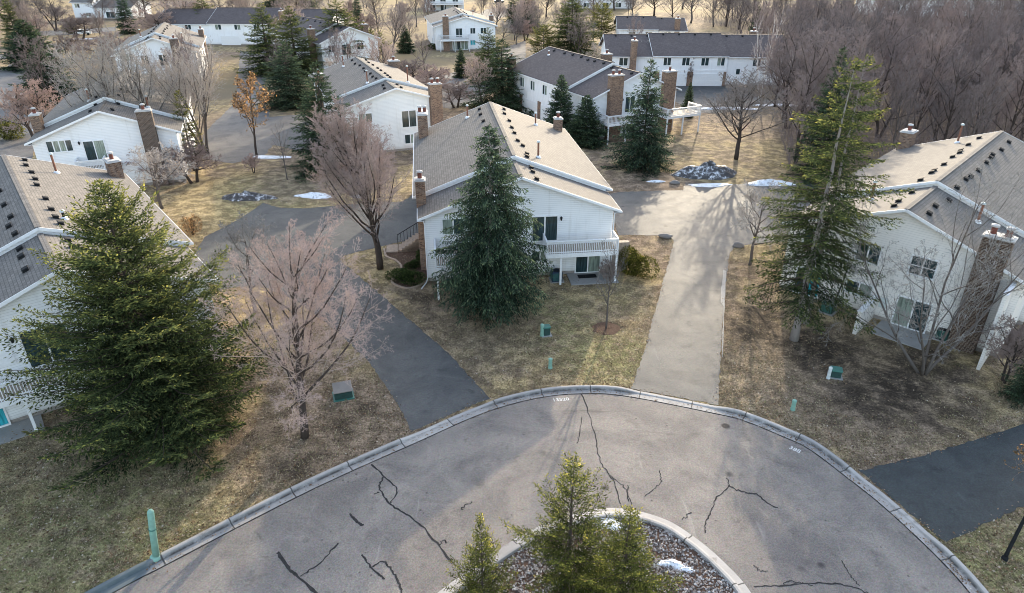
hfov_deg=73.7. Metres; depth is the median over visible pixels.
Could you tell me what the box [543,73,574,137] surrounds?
spruce tree
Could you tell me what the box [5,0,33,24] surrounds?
bare tree
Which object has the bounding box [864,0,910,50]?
woodland tree
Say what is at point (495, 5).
bare tree
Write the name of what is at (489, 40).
spruce tree
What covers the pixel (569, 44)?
spruce tree
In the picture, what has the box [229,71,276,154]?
bare tree
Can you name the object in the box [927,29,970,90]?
woodland tree
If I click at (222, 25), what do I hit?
townhouse
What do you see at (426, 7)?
bare tree
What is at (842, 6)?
woodland tree
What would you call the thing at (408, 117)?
window
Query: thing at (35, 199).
townhouse
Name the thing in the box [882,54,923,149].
woodland tree
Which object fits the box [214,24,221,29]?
window
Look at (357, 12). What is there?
spruce tree
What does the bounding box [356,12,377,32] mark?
bare tree
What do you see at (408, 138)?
window
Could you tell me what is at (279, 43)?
bare tree
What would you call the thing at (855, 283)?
window
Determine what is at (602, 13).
pine tree
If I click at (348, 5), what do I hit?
bare tree
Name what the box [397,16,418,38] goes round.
bare tree
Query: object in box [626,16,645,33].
bare tree
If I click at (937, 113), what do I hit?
woodland tree
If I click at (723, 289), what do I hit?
ice strip
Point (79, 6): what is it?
townhouse
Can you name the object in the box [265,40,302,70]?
bare tree
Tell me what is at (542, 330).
utility pedestal
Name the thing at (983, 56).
woodland tree
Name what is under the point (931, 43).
woodland tree
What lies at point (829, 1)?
woodland tree
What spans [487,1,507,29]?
bare tree
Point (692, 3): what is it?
bare tree
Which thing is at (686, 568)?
snow pile
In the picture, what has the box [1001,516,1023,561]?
lamp post
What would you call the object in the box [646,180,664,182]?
snow pile
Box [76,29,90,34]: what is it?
parked car
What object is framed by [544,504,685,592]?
spruce tree
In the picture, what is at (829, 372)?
utility pedestal
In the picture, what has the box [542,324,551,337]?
utility box
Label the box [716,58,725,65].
window
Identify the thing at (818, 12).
woodland tree
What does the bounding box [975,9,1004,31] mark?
woodland tree
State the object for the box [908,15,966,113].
woodland tree
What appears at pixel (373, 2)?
bare tree
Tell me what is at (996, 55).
woodland tree
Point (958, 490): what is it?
driveway
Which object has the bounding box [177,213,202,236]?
ornamental grass
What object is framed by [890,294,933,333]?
sliding door
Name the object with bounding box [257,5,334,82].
spruce tree
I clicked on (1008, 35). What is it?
woodland tree
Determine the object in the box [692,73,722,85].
garage door
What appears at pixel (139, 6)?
bare tree
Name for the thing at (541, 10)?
bare tree
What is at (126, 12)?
spruce tree
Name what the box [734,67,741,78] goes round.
door
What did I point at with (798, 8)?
woodland tree
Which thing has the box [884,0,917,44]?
woodland tree
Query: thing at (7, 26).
spruce tree
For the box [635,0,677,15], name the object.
bare tree
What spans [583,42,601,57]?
bare tree
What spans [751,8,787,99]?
tree
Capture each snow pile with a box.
[221,191,277,200]
[254,155,291,158]
[294,192,331,198]
[594,518,621,530]
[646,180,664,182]
[657,559,684,568]
[671,160,736,179]
[675,566,694,571]
[688,183,731,186]
[701,107,757,109]
[746,179,795,185]
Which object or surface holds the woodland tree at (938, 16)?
on the ground at (762, 154)
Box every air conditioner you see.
[548,268,563,282]
[817,300,837,316]
[932,327,950,343]
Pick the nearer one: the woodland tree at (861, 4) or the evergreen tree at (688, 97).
the evergreen tree at (688, 97)
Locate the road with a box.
[113,393,969,592]
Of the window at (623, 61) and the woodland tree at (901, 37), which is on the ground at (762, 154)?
the woodland tree at (901, 37)
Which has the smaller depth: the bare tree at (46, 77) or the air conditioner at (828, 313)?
the air conditioner at (828, 313)
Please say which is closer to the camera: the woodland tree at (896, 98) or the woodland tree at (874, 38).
the woodland tree at (896, 98)
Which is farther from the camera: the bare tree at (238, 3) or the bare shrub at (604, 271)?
the bare tree at (238, 3)
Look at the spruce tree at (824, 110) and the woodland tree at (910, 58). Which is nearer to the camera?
the spruce tree at (824, 110)
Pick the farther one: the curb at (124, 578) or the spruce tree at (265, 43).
the spruce tree at (265, 43)
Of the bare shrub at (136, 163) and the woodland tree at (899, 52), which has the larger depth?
the woodland tree at (899, 52)
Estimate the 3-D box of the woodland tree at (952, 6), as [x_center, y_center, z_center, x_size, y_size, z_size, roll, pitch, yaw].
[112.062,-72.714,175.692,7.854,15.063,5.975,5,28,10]
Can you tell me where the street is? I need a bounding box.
[0,63,51,158]
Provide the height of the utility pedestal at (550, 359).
0.850 m
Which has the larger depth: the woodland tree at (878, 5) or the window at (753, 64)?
the woodland tree at (878, 5)
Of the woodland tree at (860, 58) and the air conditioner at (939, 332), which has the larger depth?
the woodland tree at (860, 58)
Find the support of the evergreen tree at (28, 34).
on the ground at (762, 154)
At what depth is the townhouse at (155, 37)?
128.09 m
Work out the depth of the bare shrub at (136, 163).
74.00 m
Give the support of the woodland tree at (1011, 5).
on the ground at (762, 154)
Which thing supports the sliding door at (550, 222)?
in the townhouse at (573, 205)
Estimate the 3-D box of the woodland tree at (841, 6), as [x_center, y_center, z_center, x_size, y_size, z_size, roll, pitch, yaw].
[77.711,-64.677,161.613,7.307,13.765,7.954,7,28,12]
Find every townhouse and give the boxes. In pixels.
[0,151,223,444]
[24,70,196,186]
[69,0,151,18]
[111,22,209,84]
[154,7,345,44]
[267,16,379,70]
[308,55,442,152]
[386,102,629,299]
[424,0,463,11]
[424,7,497,51]
[507,46,701,144]
[570,0,631,8]
[599,28,782,85]
[613,15,687,33]
[779,123,1023,369]
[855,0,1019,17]
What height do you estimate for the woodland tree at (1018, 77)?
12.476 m
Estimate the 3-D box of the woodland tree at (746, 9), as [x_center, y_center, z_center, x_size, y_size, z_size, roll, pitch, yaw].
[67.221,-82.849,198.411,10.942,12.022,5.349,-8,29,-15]
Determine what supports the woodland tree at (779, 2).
on the ground at (762, 154)
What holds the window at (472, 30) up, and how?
in the townhouse at (455, 29)
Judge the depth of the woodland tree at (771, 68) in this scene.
94.19 m
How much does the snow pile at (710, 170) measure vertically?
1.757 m
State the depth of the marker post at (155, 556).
29.16 m
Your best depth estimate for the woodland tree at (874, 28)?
88.35 m
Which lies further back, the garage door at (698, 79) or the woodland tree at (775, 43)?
the garage door at (698, 79)
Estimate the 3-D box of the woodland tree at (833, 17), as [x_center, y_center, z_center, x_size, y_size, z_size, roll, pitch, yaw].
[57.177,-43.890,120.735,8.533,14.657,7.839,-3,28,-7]
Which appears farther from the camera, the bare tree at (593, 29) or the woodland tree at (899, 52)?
the bare tree at (593, 29)
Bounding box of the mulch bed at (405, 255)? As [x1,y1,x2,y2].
[385,249,428,286]
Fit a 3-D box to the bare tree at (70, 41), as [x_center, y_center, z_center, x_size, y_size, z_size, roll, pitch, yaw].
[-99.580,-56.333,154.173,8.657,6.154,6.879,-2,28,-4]
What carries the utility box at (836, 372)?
on the ground at (762, 154)
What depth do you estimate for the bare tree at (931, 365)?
39.80 m
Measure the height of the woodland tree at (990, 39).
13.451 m
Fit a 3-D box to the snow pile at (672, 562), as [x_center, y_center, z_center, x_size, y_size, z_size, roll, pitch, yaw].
[6.920,11.535,29.607,1.440,0.205,0.631,6,28,12]
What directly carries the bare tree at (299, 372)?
on the ground at (762, 154)
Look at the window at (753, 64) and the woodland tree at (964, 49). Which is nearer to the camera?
the woodland tree at (964, 49)
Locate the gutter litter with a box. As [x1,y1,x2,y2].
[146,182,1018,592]
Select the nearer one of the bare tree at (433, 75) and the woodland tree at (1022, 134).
the woodland tree at (1022, 134)
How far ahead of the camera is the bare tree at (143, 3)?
230.53 m
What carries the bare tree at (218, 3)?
on the ground at (762, 154)
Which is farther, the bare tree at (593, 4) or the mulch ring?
the bare tree at (593, 4)
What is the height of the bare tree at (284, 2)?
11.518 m
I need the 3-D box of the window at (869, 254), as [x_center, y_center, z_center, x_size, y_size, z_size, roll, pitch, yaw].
[24.904,-2.988,47.775,1.680,1.400,0.075,24,36,38]
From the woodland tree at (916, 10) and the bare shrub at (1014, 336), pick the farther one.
the woodland tree at (916, 10)
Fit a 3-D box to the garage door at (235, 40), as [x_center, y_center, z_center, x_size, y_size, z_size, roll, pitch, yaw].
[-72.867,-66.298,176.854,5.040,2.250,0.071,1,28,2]
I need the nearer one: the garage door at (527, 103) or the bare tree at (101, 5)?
the garage door at (527, 103)
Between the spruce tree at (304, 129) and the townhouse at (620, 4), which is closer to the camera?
the spruce tree at (304, 129)
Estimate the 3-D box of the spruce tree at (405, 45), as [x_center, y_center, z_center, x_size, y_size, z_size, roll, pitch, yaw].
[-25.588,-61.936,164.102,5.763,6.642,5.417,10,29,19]
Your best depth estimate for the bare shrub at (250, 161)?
79.03 m
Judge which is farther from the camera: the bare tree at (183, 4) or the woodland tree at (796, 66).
the bare tree at (183, 4)
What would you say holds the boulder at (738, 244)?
on the ground at (762, 154)
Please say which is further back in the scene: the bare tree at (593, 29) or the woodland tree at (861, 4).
the woodland tree at (861, 4)
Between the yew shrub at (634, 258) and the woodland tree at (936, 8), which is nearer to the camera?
the yew shrub at (634, 258)
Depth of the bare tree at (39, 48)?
107.17 m
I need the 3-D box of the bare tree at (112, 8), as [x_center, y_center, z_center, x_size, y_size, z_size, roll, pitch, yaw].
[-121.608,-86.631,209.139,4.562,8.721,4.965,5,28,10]
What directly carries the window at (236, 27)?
in the townhouse at (222, 25)
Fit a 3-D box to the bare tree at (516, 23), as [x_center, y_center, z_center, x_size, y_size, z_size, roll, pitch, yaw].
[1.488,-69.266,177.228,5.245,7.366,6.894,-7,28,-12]
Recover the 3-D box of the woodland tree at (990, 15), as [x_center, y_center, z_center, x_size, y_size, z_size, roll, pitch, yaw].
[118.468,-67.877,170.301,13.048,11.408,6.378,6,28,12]
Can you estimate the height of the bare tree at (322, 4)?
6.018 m
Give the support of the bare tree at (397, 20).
on the ground at (762, 154)
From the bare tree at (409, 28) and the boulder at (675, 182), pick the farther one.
the bare tree at (409, 28)
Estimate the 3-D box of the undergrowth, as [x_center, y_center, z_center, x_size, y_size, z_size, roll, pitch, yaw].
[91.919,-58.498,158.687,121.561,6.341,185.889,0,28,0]
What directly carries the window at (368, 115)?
in the townhouse at (393, 94)
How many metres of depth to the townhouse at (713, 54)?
126.42 m
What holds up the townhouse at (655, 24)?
on the ground at (762, 154)
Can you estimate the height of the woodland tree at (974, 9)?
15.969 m
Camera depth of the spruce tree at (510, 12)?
212.74 m
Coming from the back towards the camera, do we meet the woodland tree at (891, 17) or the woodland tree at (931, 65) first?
the woodland tree at (891, 17)
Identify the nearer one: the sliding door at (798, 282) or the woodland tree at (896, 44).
the sliding door at (798, 282)
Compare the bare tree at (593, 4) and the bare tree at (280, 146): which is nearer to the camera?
the bare tree at (280, 146)
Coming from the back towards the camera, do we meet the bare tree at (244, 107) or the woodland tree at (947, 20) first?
the woodland tree at (947, 20)
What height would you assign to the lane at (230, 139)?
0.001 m
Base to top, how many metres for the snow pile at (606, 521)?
0.180 m
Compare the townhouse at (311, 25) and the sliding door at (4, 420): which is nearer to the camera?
the sliding door at (4, 420)
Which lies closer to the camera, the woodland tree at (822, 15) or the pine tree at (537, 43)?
the woodland tree at (822, 15)
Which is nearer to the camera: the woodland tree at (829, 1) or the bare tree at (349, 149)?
the bare tree at (349, 149)
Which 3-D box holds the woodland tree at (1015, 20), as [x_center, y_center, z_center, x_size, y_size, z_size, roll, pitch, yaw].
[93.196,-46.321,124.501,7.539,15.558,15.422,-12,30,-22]
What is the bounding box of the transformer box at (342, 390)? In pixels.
[332,380,354,401]
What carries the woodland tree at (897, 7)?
on the ground at (762, 154)
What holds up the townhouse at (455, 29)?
on the ground at (762, 154)
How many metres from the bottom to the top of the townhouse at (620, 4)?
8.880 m
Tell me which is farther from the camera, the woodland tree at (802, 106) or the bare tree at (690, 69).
the bare tree at (690, 69)
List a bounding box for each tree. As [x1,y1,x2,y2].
[0,0,27,17]
[0,0,29,48]
[0,0,30,18]
[0,19,76,72]
[0,78,62,136]
[0,179,292,497]
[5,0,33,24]
[6,32,72,102]
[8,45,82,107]
[18,0,73,30]
[21,4,51,41]
[21,15,48,33]
[41,25,187,111]
[46,33,90,57]
[50,7,64,20]
[52,13,103,40]
[68,31,132,68]
[83,0,114,22]
[88,7,105,34]
[106,0,119,25]
[114,0,139,34]
[121,8,175,33]
[124,0,166,14]
[126,139,196,208]
[130,0,145,22]
[135,36,227,154]
[145,0,209,13]
[147,43,204,113]
[168,26,202,67]
[173,90,206,170]
[175,50,200,97]
[193,0,213,13]
[198,205,393,439]
[209,0,239,7]
[211,210,309,310]
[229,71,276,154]
[231,2,307,78]
[232,0,250,6]
[232,0,258,6]
[251,40,316,113]
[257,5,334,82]
[260,0,283,6]
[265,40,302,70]
[267,38,291,71]
[270,117,289,179]
[276,0,293,7]
[278,0,322,8]
[281,0,304,20]
[282,60,363,183]
[295,0,318,8]
[296,0,314,8]
[304,91,410,269]
[313,57,337,71]
[315,0,371,59]
[316,1,331,8]
[323,23,343,64]
[327,28,362,62]
[340,8,354,19]
[343,0,356,13]
[351,0,362,26]
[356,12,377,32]
[359,0,387,14]
[361,32,395,63]
[366,6,387,36]
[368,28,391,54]
[374,0,412,55]
[388,57,436,79]
[394,1,410,15]
[396,26,416,53]
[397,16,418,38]
[406,0,422,26]
[410,63,454,89]
[411,32,431,69]
[421,0,435,15]
[428,123,554,332]
[442,79,475,107]
[442,513,518,592]
[451,48,469,78]
[454,38,531,113]
[460,27,505,84]
[463,51,495,101]
[474,0,487,14]
[487,0,504,20]
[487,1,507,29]
[495,19,518,42]
[498,450,631,592]
[500,0,518,26]
[506,0,527,40]
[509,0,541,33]
[509,14,526,44]
[517,0,537,34]
[525,23,563,52]
[528,0,550,36]
[533,0,602,57]
[541,0,557,16]
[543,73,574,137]
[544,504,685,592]
[548,1,573,40]
[562,94,611,150]
[565,10,594,52]
[578,0,609,19]
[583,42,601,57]
[586,2,615,39]
[586,20,604,40]
[588,0,599,18]
[595,240,627,327]
[600,59,677,180]
[610,0,619,10]
[622,0,650,15]
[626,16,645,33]
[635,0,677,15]
[657,0,683,16]
[680,0,702,22]
[680,82,693,118]
[684,57,694,80]
[696,0,728,26]
[699,68,805,159]
[708,0,736,26]
[716,0,761,29]
[727,0,756,31]
[729,178,794,265]
[734,12,842,128]
[735,0,765,31]
[742,0,775,29]
[743,57,916,341]
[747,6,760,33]
[751,0,777,33]
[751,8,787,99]
[754,0,782,33]
[757,20,883,138]
[758,21,820,74]
[761,0,794,32]
[765,0,808,106]
[765,27,811,119]
[768,54,886,324]
[771,0,793,32]
[772,6,809,41]
[774,18,848,163]
[778,0,818,30]
[782,46,855,187]
[787,0,819,29]
[789,22,876,146]
[790,0,806,29]
[793,14,850,104]
[800,0,854,55]
[802,0,838,18]
[804,0,830,39]
[805,158,1023,375]
[808,0,874,88]
[810,0,857,43]
[816,3,862,51]
[820,24,880,76]
[821,47,896,117]
[823,10,892,133]
[823,25,883,96]
[824,0,847,24]
[824,0,854,20]
[826,29,888,171]
[828,0,855,33]
[839,0,863,28]
[847,9,911,92]
[851,0,868,16]
[856,0,883,27]
[857,9,879,39]
[857,20,956,137]
[861,0,905,70]
[863,4,892,29]
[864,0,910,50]
[867,0,891,26]
[870,0,915,71]
[879,28,919,99]
[882,0,936,50]
[882,21,913,84]
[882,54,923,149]
[884,0,905,21]
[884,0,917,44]
[891,19,922,95]
[892,33,930,119]
[893,0,946,54]
[899,0,925,22]
[899,26,968,136]
[903,15,957,126]
[904,0,926,19]
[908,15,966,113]
[915,47,996,140]
[918,59,969,141]
[920,4,954,51]
[922,0,959,49]
[923,0,951,25]
[926,30,974,88]
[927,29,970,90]
[931,28,970,96]
[933,4,976,45]
[935,0,964,19]
[938,27,1023,134]
[940,38,1003,136]
[942,0,1006,57]
[943,0,973,31]
[944,35,1019,110]
[950,0,1003,55]
[950,57,1022,136]
[951,0,994,27]
[954,22,1010,118]
[956,26,1010,117]
[963,0,1000,41]
[963,20,1023,79]
[964,7,1013,58]
[972,0,1001,41]
[972,1,1005,32]
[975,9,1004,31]
[979,56,1023,136]
[984,11,1023,78]
[989,59,1023,140]
[990,21,1023,124]
[994,0,1023,23]
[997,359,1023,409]
[998,0,1023,56]
[1000,84,1023,124]
[1004,444,1023,480]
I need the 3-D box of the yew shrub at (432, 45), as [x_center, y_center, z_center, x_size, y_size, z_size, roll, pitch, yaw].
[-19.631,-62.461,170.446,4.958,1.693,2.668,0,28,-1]
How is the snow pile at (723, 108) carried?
on the lane at (708, 91)
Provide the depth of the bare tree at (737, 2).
207.31 m
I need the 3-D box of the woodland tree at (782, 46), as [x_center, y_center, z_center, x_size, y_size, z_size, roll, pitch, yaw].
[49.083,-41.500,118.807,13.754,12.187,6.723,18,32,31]
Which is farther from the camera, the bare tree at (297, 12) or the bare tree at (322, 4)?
the bare tree at (322, 4)
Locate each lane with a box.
[25,27,115,35]
[202,51,321,162]
[414,41,525,108]
[480,8,505,20]
[675,86,794,112]
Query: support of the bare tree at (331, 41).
on the ground at (762, 154)
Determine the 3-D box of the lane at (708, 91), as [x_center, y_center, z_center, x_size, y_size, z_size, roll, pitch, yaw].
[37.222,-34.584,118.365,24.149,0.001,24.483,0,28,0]
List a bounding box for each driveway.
[196,195,489,431]
[610,182,823,404]
[858,424,1023,541]
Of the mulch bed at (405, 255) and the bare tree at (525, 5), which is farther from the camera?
the bare tree at (525, 5)
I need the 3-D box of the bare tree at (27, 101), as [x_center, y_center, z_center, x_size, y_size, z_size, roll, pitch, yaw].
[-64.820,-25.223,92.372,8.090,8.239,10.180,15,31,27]
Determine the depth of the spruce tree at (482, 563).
25.96 m
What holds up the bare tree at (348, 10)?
on the ground at (762, 154)
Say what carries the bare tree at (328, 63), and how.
on the ground at (762, 154)
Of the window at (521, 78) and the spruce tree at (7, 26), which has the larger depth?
the spruce tree at (7, 26)
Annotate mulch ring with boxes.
[592,322,620,334]
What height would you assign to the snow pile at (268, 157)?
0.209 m
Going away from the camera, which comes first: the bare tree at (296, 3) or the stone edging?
the stone edging
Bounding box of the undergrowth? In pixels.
[695,7,1023,170]
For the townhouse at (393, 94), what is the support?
on the ground at (762, 154)
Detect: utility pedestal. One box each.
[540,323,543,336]
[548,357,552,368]
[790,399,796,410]
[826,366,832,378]
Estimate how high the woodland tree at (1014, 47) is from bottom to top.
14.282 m
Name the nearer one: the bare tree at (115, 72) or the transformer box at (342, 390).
the transformer box at (342, 390)
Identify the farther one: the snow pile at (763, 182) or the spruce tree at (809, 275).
the snow pile at (763, 182)
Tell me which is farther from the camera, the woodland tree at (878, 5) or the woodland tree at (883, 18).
the woodland tree at (878, 5)
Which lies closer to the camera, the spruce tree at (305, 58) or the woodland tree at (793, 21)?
the woodland tree at (793, 21)
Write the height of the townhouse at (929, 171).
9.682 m
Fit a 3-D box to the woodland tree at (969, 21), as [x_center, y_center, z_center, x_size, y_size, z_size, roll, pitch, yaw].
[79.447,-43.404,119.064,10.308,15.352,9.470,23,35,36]
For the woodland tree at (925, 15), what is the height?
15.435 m
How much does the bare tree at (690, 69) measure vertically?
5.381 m
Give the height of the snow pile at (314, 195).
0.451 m
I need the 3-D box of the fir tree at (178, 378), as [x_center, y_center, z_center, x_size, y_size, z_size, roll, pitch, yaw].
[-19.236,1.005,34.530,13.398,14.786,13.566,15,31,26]
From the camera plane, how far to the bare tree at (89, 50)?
142.56 m
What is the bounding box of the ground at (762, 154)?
[0,0,1023,592]
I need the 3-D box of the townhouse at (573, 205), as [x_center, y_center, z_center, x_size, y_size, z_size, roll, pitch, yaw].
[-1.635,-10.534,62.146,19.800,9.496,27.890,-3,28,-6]
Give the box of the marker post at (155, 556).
[147,509,159,561]
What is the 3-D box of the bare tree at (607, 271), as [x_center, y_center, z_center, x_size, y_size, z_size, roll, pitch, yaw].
[6.546,-0.635,46.168,2.263,6.825,2.720,-2,28,-4]
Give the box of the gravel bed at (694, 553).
[463,517,733,592]
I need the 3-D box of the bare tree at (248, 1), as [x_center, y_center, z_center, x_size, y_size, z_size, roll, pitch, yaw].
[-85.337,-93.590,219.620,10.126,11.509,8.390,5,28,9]
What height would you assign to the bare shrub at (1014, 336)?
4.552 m
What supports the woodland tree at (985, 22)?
on the ground at (762, 154)
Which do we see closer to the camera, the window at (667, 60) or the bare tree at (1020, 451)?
the bare tree at (1020, 451)
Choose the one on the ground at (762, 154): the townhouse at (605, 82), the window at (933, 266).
the townhouse at (605, 82)
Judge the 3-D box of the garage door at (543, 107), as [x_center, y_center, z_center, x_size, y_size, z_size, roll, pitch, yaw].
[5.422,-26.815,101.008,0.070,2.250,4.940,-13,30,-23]
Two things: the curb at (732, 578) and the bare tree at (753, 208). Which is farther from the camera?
the bare tree at (753, 208)
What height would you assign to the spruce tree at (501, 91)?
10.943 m
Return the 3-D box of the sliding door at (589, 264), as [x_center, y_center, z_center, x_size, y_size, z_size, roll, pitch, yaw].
[6.138,-2.903,55.117,2.130,2.230,0.075,-3,28,-6]
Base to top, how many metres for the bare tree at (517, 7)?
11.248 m
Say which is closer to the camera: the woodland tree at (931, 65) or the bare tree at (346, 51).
the woodland tree at (931, 65)
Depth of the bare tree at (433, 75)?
115.01 m
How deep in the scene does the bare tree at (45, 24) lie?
191.98 m
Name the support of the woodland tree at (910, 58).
on the ground at (762, 154)
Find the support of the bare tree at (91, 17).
on the ground at (762, 154)
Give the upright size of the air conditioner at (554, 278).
0.916 m
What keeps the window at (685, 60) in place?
in the townhouse at (713, 54)
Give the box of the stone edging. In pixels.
[383,248,428,288]
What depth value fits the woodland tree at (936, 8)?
168.99 m
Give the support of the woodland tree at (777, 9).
on the ground at (762, 154)
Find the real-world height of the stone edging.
0.140 m
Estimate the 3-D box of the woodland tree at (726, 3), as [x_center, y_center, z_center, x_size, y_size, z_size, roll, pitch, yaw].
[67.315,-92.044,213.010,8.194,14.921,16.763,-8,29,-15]
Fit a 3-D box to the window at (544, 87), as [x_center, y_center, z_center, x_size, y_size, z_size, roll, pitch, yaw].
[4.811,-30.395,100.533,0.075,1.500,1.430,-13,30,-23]
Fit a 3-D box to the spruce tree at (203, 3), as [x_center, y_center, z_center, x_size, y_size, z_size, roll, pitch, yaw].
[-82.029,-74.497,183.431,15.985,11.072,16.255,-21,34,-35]
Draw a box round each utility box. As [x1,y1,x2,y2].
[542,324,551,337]
[827,365,842,380]
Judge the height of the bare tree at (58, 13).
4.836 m
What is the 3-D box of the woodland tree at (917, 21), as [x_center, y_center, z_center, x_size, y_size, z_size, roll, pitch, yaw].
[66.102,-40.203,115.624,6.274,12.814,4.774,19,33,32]
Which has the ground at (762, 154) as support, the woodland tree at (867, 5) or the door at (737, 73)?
the woodland tree at (867, 5)
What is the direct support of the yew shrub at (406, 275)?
on the mulch bed at (405, 255)
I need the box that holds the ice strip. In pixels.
[721,270,725,356]
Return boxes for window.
[44,139,74,153]
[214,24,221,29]
[234,24,240,29]
[358,112,372,123]
[404,133,413,144]
[441,218,464,235]
[470,28,475,33]
[480,27,485,33]
[520,76,523,87]
[530,80,534,91]
[531,251,548,261]
[542,84,546,95]
[619,58,627,65]
[663,57,671,65]
[681,57,689,65]
[701,58,709,65]
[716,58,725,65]
[752,58,761,66]
[802,229,822,245]
[844,279,873,298]
[854,245,882,265]
[906,254,939,280]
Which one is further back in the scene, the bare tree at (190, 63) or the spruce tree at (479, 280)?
the bare tree at (190, 63)
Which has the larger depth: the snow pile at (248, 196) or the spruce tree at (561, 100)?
the spruce tree at (561, 100)
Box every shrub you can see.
[0,116,26,139]
[121,152,151,172]
[152,136,222,185]
[241,153,261,172]
[337,140,395,168]
[385,268,426,285]
[402,257,420,269]
[424,43,435,49]
[510,20,539,40]
[597,259,620,280]
[617,245,659,279]
[973,314,1023,383]
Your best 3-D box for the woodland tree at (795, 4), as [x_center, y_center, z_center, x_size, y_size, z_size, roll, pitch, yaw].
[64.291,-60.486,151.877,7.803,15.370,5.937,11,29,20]
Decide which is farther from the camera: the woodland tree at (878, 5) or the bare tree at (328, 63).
the woodland tree at (878, 5)
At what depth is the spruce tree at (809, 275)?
41.77 m
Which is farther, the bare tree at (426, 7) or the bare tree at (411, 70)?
the bare tree at (426, 7)
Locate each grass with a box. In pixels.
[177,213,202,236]
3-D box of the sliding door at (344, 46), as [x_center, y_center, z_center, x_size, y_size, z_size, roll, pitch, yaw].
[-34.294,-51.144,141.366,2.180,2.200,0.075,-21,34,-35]
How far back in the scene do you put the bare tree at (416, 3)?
213.29 m
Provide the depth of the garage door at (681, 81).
126.85 m
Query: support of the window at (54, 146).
in the townhouse at (91, 134)
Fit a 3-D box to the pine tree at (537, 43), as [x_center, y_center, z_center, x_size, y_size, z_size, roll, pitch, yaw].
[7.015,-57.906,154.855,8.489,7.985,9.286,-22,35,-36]
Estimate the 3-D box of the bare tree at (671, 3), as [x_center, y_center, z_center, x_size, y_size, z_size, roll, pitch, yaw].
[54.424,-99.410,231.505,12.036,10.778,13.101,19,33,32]
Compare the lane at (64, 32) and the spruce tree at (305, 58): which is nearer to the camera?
the spruce tree at (305, 58)
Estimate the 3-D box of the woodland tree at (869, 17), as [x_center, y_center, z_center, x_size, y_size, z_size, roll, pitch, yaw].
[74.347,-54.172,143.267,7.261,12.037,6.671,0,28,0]
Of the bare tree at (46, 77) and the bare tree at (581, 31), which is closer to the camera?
the bare tree at (46, 77)
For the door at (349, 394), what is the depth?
40.22 m
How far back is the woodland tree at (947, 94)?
79.91 m
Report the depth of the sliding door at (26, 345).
37.64 m
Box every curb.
[84,385,988,592]
[438,508,750,592]
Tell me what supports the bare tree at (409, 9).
on the ground at (762, 154)
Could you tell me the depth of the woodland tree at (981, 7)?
176.90 m
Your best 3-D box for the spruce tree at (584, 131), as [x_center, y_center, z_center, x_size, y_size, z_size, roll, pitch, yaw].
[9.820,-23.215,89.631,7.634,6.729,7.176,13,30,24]
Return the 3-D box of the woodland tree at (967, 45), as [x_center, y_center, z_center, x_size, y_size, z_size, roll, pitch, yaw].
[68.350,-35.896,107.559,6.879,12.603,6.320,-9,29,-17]
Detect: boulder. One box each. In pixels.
[658,233,672,238]
[669,180,679,184]
[732,241,744,247]
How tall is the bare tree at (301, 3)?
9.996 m
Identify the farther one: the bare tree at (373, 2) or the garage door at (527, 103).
the bare tree at (373, 2)
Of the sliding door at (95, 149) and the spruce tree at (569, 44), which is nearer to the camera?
the sliding door at (95, 149)
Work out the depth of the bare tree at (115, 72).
75.91 m
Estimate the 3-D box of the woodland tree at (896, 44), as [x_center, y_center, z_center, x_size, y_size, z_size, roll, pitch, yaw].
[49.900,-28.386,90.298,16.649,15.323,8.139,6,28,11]
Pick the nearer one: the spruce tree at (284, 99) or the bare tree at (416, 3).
the spruce tree at (284, 99)
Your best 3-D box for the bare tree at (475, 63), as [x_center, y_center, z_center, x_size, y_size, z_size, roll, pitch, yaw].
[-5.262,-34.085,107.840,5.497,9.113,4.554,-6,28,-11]
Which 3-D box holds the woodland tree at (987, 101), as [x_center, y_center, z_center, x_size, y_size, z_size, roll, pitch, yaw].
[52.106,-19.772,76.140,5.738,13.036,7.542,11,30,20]
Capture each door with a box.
[0,407,10,427]
[16,321,73,368]
[81,139,107,160]
[106,12,114,17]
[158,54,167,65]
[220,36,240,44]
[335,393,342,399]
[341,44,350,54]
[344,392,351,397]
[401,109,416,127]
[453,41,460,49]
[456,28,462,36]
[461,41,467,49]
[522,97,536,117]
[531,215,558,242]
[540,105,551,120]
[574,256,600,272]
[624,96,635,112]
[659,73,686,85]
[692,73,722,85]
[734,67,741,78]
[794,266,822,298]
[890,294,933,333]
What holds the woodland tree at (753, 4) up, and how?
on the ground at (762, 154)
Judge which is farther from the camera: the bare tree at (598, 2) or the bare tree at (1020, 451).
the bare tree at (598, 2)
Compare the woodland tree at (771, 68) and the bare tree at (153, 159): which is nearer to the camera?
the bare tree at (153, 159)
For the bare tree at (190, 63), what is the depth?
112.06 m
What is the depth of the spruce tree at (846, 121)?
43.57 m
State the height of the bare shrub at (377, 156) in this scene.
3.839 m

